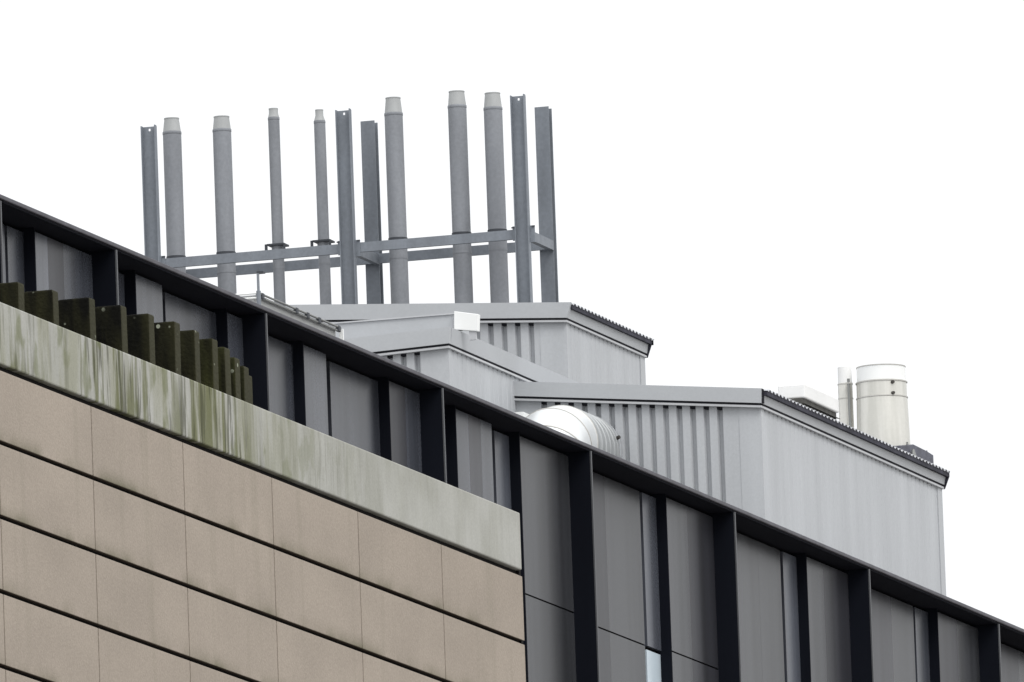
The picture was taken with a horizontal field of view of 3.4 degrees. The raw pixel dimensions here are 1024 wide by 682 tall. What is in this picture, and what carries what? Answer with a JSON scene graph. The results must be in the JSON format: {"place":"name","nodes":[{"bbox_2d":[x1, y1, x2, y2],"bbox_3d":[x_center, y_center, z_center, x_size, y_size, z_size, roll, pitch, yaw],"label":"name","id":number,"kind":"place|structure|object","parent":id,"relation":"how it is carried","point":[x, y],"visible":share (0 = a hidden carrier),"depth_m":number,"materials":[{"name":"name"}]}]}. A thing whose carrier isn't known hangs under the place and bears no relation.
{"place":"outdoors","nodes":[
{"label":"outdoors","id":0,"kind":"place"},
{"bbox_2d":[0,302,525,681],"bbox_3d":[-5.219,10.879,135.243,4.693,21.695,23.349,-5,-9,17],"label":"stone clad building","id":1,"kind":"structure","parent":0,"point":[158,524],"depth_m":138.82,"materials":[{"name":"stone"}]},
{"bbox_2d":[0,282,24,311],"bbox_3d":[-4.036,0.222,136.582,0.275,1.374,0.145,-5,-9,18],"label":"mossy board","id":2,"kind":"object","parent":1,"relation":"on","point":[11,294],"visible":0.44,"depth_m":136.59,"materials":[{"name":"green wood"}]},
{"bbox_2d":[24,290,58,325],"bbox_3d":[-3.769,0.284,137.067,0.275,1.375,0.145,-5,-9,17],"label":"mossy board","id":3,"kind":"object","parent":1,"relation":"on","point":[42,304],"visible":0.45,"depth_m":137.08,"materials":[{"name":"green wood"}]},
{"bbox_2d":[58,297,95,340],"bbox_3d":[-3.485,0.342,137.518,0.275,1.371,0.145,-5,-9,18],"label":"mossy board","id":4,"kind":"object","parent":1,"relation":"on","point":[76,315],"visible":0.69,"depth_m":137.53,"materials":[{"name":"wood"}]},
{"bbox_2d":[95,305,127,353],"bbox_3d":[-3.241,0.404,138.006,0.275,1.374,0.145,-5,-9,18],"label":"mossy board","id":5,"kind":"object","parent":1,"relation":"on","point":[111,326],"visible":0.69,"depth_m":138.01,"materials":[{"name":"wood"}]},
{"bbox_2d":[127,313,154,364],"bbox_3d":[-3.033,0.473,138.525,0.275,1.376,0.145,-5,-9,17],"label":"mossy board","id":6,"kind":"object","parent":1,"relation":"on","point":[140,336],"visible":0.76,"depth_m":138.52,"materials":[{"name":"wood"}]},
{"bbox_2d":[154,321,180,374],"bbox_3d":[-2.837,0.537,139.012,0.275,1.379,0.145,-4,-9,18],"label":"mossy board","id":7,"kind":"object","parent":1,"relation":"on","point":[167,347],"visible":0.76,"depth_m":139.01,"materials":[{"name":"wood"}]},
{"bbox_2d":[180,330,200,382],"bbox_3d":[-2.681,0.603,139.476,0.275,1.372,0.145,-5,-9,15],"label":"mossy board","id":8,"kind":"object","parent":1,"relation":"on","point":[190,353],"visible":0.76,"depth_m":139.47,"materials":[{"name":"wood"}]},
{"bbox_2d":[199,338,218,390],"bbox_3d":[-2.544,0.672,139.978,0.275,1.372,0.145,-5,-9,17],"label":"mossy board","id":9,"kind":"object","parent":1,"relation":"on","point":[209,361],"visible":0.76,"depth_m":139.96,"materials":[{"name":"wood"}]},
{"bbox_2d":[218,347,231,395],"bbox_3d":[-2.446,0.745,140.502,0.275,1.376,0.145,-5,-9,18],"label":"mossy board","id":10,"kind":"object","parent":1,"relation":"on","point":[224,372],"visible":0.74,"depth_m":140.49,"materials":[{"name":"wood"}]},
{"bbox_2d":[230,357,240,399],"bbox_3d":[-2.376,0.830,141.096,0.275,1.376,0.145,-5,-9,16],"label":"mossy board","id":11,"kind":"object","parent":1,"relation":"on","point":[235,377],"visible":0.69,"depth_m":141.09,"materials":[{"name":"wood"}]},
{"bbox_2d":[240,366,249,402],"bbox_3d":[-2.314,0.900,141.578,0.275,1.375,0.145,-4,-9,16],"label":"mossy board","id":12,"kind":"object","parent":1,"relation":"on","point":[244,377],"visible":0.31,"depth_m":141.57,"materials":[{"name":"wood"}]},
{"bbox_2d":[249,376,252,404],"bbox_3d":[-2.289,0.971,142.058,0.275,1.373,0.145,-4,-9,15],"label":"mossy board","id":13,"kind":"object","parent":1,"relation":"on","point":[250,391],"visible":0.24,"depth_m":142.11,"materials":[{"name":"wood"}]},
{"bbox_2d":[0,0,1023,628],"label":"sky","id":14,"kind":"structure","parent":0,"point":[770,194],"materials":[{"name":"white"}]},
{"label":"ground","id":15,"kind":"structure","parent":0,"visible":0},
{"bbox_2d":[0,194,1023,681],"bbox_3d":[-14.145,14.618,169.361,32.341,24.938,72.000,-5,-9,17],"label":"dark clad building","id":16,"kind":"structure","parent":15,"relation":"on","point":[632,572],"depth_m":166.29,"materials":[{"name":"metal"}]},
{"bbox_2d":[162,117,185,272],"bbox_3d":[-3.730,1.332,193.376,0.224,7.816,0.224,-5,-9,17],"label":"flue pipe","id":17,"kind":"object","parent":16,"relation":"on","point":[173,185],"visible":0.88,"depth_m":193.75,"materials":[{"name":"grey metal"}]},
{"bbox_2d":[212,115,236,293],"bbox_3d":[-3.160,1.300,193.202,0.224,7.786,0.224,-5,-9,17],"label":"flue pipe","id":18,"kind":"object","parent":16,"relation":"on","point":[224,199],"visible":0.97,"depth_m":193.55,"materials":[{"name":"grey metal"}]},
{"bbox_2d":[265,108,288,305],"bbox_3d":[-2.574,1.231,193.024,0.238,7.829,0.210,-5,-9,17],"label":"flue pipe","id":19,"kind":"object","parent":16,"relation":"on","point":[276,198],"visible":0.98,"depth_m":193.39,"materials":[{"name":"grey metal"}]},
{"bbox_2d":[241,295,335,336],"bbox_3d":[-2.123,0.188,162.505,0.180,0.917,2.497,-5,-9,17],"label":"roof parapet","id":20,"kind":"structure","parent":16,"relation":"on","point":[298,317],"depth_m":162.51,"materials":[{"name":"grey metal"}]},
{"bbox_2d":[236,271,343,339],"bbox_3d":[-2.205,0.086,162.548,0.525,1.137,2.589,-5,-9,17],"label":"handrail","id":21,"kind":"object","parent":16,"relation":"on","point":[260,296],"visible":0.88,"depth_m":162.22,"materials":[{"name":"metal"}]},
{"bbox_2d":[310,109,334,303],"bbox_3d":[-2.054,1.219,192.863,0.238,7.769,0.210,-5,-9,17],"label":"flue pipe","id":22,"kind":"object","parent":16,"relation":"on","point":[322,201],"visible":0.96,"depth_m":193.23,"materials":[{"name":"grey metal"}]},
{"bbox_2d":[140,94,558,303],"bbox_3d":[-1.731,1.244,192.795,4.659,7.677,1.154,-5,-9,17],"label":"flue support frame","id":23,"kind":"object","parent":16,"relation":"on","point":[351,250],"visible":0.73,"depth_m":192.94,"materials":[{"name":"grey metal"}]},
{"bbox_2d":[384,97,408,303],"bbox_3d":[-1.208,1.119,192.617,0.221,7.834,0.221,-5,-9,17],"label":"flue pipe","id":24,"kind":"object","parent":16,"relation":"on","point":[396,198],"visible":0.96,"depth_m":192.94,"materials":[{"name":"grey metal"}]},
{"bbox_2d":[447,90,472,302],"bbox_3d":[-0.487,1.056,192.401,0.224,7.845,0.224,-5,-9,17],"label":"flue pipe","id":25,"kind":"object","parent":16,"relation":"on","point":[460,193],"visible":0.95,"depth_m":192.72,"materials":[{"name":"grey metal"}]},
{"bbox_2d":[344,327,577,411],"bbox_3d":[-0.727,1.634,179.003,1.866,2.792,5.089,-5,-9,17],"label":"plant room","id":26,"kind":"object","parent":16,"relation":"on","point":[460,360],"visible":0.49,"depth_m":176.98,"materials":[{"name":"grey metal"}]},
{"bbox_2d":[325,313,468,338],"bbox_3d":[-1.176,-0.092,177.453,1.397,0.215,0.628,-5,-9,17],"label":"roof duct","id":27,"kind":"object","parent":26,"relation":"on","point":[362,328],"visible":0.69,"depth_m":177.17,"materials":[{"name":"grey metal"}]},
{"bbox_2d":[454,311,479,339],"bbox_3d":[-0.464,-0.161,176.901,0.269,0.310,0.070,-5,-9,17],"label":"white box","id":28,"kind":"object","parent":27,"relation":"attached to","point":[469,322],"visible":1,"depth_m":176.87,"materials":[{"name":"paint"}]},
{"bbox_2d":[286,302,653,384],"bbox_3d":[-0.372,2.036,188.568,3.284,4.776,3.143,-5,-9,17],"label":"plant room","id":29,"kind":"object","parent":16,"relation":"on","point":[575,342],"visible":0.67,"depth_m":187.37,"materials":[{"name":"grey metal"}]},
{"bbox_2d":[483,92,508,302],"bbox_3d":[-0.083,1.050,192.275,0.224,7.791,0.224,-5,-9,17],"label":"flue pipe","id":30,"kind":"object","parent":16,"relation":"on","point":[496,199],"visible":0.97,"depth_m":192.59,"materials":[{"name":"grey metal"}]},
{"bbox_2d":[514,405,621,457],"bbox_3d":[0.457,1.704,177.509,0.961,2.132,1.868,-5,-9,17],"label":"elbow duct","id":31,"kind":"object","parent":16,"relation":"on","point":[589,429],"visible":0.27,"depth_m":177.39,"materials":[{"name":"white metal"}]},
{"bbox_2d":[645,649,660,681],"bbox_3d":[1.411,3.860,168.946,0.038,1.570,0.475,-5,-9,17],"label":"window","id":32,"kind":"structure","parent":16,"relation":"in","point":[653,661],"depth_m":168.99,"materials":[{"name":"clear glass"}]},
{"bbox_2d":[513,381,949,595],"bbox_3d":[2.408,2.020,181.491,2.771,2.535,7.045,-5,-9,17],"label":"plant room","id":33,"kind":"object","parent":16,"relation":"on","point":[784,461],"visible":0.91,"depth_m":178.73,"materials":[{"name":"grey metal"}]},
{"bbox_2d":[778,384,839,418],"bbox_3d":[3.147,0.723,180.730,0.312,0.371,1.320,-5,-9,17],"label":"roof hood","id":34,"kind":"object","parent":33,"relation":"on","point":[823,403],"visible":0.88,"depth_m":180.38,"materials":[{"name":"white metal"}]},
{"bbox_2d":[837,366,853,426],"bbox_3d":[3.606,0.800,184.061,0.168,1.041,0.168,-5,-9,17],"label":"exhaust stack","id":35,"kind":"object","parent":33,"relation":"on","point":[844,373],"visible":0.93,"depth_m":184.03,"materials":[{"name":"silver metal"}]},
{"bbox_2d":[846,378,852,426],"bbox_3d":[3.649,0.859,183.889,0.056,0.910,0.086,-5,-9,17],"label":"drain pipe","id":36,"kind":"object","parent":33,"relation":"on","point":[848,383],"visible":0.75,"depth_m":183.88,"materials":[{"name":"metal"}]},
{"bbox_2d":[855,363,910,445],"bbox_3d":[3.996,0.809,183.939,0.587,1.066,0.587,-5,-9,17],"label":"exhaust stack","id":37,"kind":"object","parent":33,"relation":"on","point":[882,405],"visible":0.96,"depth_m":183.73,"materials":[{"name":"white paint"}]},
{"bbox_2d":[894,442,933,463],"bbox_3d":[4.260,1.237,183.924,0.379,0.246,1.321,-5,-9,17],"label":"roof fan","id":38,"kind":"object","parent":33,"relation":"on","point":[917,451],"visible":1,"depth_m":183.93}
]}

